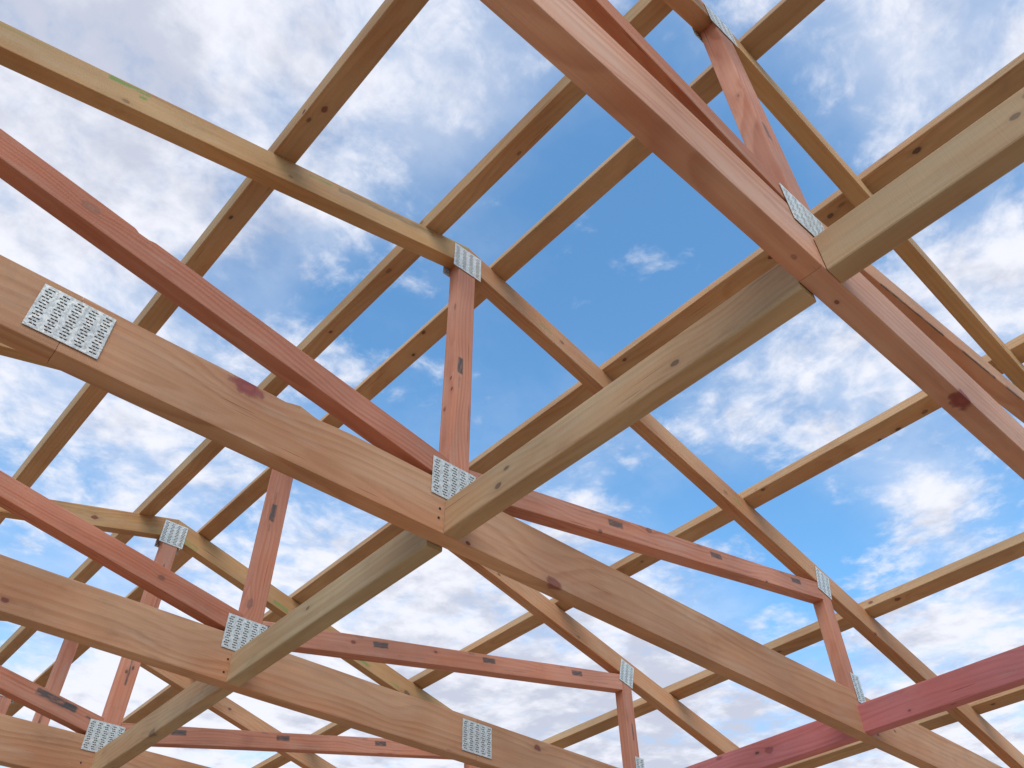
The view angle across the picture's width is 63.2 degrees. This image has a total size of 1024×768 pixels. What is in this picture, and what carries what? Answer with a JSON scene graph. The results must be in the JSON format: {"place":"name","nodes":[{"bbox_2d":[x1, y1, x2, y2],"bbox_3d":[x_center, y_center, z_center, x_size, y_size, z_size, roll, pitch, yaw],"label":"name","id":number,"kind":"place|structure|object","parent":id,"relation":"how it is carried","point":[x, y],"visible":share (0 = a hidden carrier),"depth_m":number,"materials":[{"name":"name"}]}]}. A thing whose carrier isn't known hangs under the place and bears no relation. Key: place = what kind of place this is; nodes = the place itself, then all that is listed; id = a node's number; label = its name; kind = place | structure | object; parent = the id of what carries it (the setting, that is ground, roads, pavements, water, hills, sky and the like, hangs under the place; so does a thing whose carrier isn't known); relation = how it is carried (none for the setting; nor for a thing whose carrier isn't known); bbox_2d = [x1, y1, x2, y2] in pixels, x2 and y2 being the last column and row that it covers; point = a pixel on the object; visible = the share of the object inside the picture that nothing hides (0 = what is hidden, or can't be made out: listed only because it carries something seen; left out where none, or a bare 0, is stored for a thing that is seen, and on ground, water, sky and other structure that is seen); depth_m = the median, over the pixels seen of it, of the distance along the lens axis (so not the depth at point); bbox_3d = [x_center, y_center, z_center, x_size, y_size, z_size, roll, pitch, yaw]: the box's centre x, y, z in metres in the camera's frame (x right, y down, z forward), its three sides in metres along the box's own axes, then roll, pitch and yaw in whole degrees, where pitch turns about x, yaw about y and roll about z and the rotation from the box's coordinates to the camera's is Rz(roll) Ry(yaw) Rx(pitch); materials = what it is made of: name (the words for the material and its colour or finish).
{"place":"outdoors","nodes":[
{"label":"outdoors","id":0,"kind":"place"},
{"bbox_2d":[0,694,76,732],"bbox_3d":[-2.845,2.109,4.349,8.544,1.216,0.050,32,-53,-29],"label":"roof truss","id":1,"kind":"object","parent":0,"point":[5,702],"visible":0.06,"depth_m":4.65,"materials":[{"name":"wood"}]},
{"bbox_2d":[0,619,336,767],"bbox_3d":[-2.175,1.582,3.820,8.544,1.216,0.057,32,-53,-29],"label":"roof truss","id":2,"kind":"object","parent":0,"point":[233,713],"visible":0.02,"depth_m":4.42,"materials":[{"name":"wood"}]},
{"bbox_2d":[0,0,672,665],"bbox_3d":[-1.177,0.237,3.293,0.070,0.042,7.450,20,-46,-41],"label":"roof purlin","id":3,"kind":"object","parent":2,"relation":"on","point":[538,122],"visible":0.59,"depth_m":2.62,"materials":[{"name":"brown wood"}]},
{"bbox_2d":[6,0,824,715],"bbox_3d":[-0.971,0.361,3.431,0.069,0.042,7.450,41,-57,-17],"label":"roof purlin","id":4,"kind":"object","parent":2,"relation":"on","point":[770,28],"visible":0.5,"depth_m":2.58,"materials":[{"name":"brown wood"}]},
{"bbox_2d":[0,499,477,767],"bbox_3d":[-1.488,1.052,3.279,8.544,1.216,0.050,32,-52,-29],"label":"roof truss","id":5,"kind":"object","parent":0,"point":[26,744],"visible":0.67,"depth_m":3.31,"materials":[{"name":"brown wood"}]},
{"bbox_2d":[0,343,738,767],"bbox_3d":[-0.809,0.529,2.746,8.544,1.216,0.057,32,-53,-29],"label":"roof truss","id":6,"kind":"object","parent":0,"point":[66,607],"visible":0.65,"depth_m":2.60,"materials":[{"name":"brown wood"}]},
{"bbox_2d":[90,681,232,767],"bbox_3d":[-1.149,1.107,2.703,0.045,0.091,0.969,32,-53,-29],"label":"blocking beam","id":7,"kind":"structure","parent":6,"relation":"attached to","point":[183,707],"depth_m":2.65,"materials":[{"name":"brown wood"}]},
{"bbox_2d":[226,530,441,686],"bbox_3d":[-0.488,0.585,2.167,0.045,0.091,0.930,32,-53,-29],"label":"blocking beam","id":8,"kind":"structure","parent":6,"relation":"attached to","point":[404,553],"depth_m":2.11,"materials":[{"name":"brown wood"}]},
{"bbox_2d":[685,720,859,767],"bbox_3d":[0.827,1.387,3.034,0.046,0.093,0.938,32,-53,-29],"label":"blocking beam","id":9,"kind":"structure","parent":6,"relation":"attached to","point":[808,740],"depth_m":2.91,"materials":[{"name":"red wood"}]},
{"bbox_2d":[0,21,1023,767],"bbox_3d":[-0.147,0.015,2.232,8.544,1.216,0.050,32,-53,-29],"label":"roof truss","id":10,"kind":"object","parent":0,"point":[396,473],"visible":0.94,"depth_m":1.99,"materials":[{"name":"brown wood"}]},
{"bbox_2d":[444,263,815,539],"bbox_3d":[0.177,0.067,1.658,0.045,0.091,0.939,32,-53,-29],"label":"blocking beam","id":11,"kind":"structure","parent":10,"relation":"attached to","point":[764,304],"depth_m":1.58,"materials":[{"name":"brown wood"}]},
{"bbox_2d":[779,685,1023,767],"bbox_3d":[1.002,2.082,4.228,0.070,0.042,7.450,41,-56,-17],"label":"roof purlin","id":12,"kind":"object","parent":10,"relation":"on","point":[988,704],"visible":0.47,"depth_m":3.57,"materials":[{"name":"brown wood"}]},
{"bbox_2d":[857,645,1023,734],"bbox_3d":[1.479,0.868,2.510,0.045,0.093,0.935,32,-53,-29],"label":"blocking beam","id":13,"kind":"structure","parent":10,"relation":"attached to","point":[985,678],"depth_m":2.59,"materials":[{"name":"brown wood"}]},
{"bbox_2d":[0,0,1023,767],"label":"sky","id":14,"kind":"structure","parent":0,"point":[928,496],"materials":[{"name":"blue"}]},
{"bbox_2d":[480,0,1023,479],"bbox_3d":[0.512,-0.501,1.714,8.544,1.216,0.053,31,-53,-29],"label":"roof truss","id":15,"kind":"object","parent":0,"point":[610,60],"visible":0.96,"depth_m":1.44,"materials":[{"name":"brown wood"}]},
{"bbox_2d":[0,0,428,523],"bbox_3d":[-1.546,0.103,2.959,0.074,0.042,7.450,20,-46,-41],"label":"roof purlin","id":16,"kind":"object","parent":15,"relation":"on","point":[378,36],"visible":0.67,"depth_m":2.29,"materials":[{"name":"brown wood"}]},
{"bbox_2d":[122,52,1023,723],"bbox_3d":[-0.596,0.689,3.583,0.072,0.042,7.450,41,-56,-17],"label":"roof purlin","id":17,"kind":"object","parent":15,"relation":"attached to","point":[970,108],"visible":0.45,"depth_m":2.61,"materials":[{"name":"brown wood"}]},
{"bbox_2d":[252,333,1023,767],"bbox_3d":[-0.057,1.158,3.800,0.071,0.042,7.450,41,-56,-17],"label":"roof purlin","id":18,"kind":"object","parent":15,"relation":"on","point":[860,437],"visible":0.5,"depth_m":3.00,"materials":[{"name":"brown wood"}]},
{"bbox_2d":[542,532,1023,748],"bbox_3d":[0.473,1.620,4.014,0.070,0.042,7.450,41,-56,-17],"label":"roof purlin","id":19,"kind":"object","parent":15,"relation":"on","point":[1010,549],"visible":0.6,"depth_m":3.26,"materials":[{"name":"brown wood"}]},
{"bbox_2d":[814,87,1023,282],"bbox_3d":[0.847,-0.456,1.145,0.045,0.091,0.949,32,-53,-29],"label":"blocking beam","id":20,"kind":"structure","parent":15,"relation":"attached to","point":[977,156],"depth_m":1.28,"materials":[{"name":"brown wood"}]}
]}

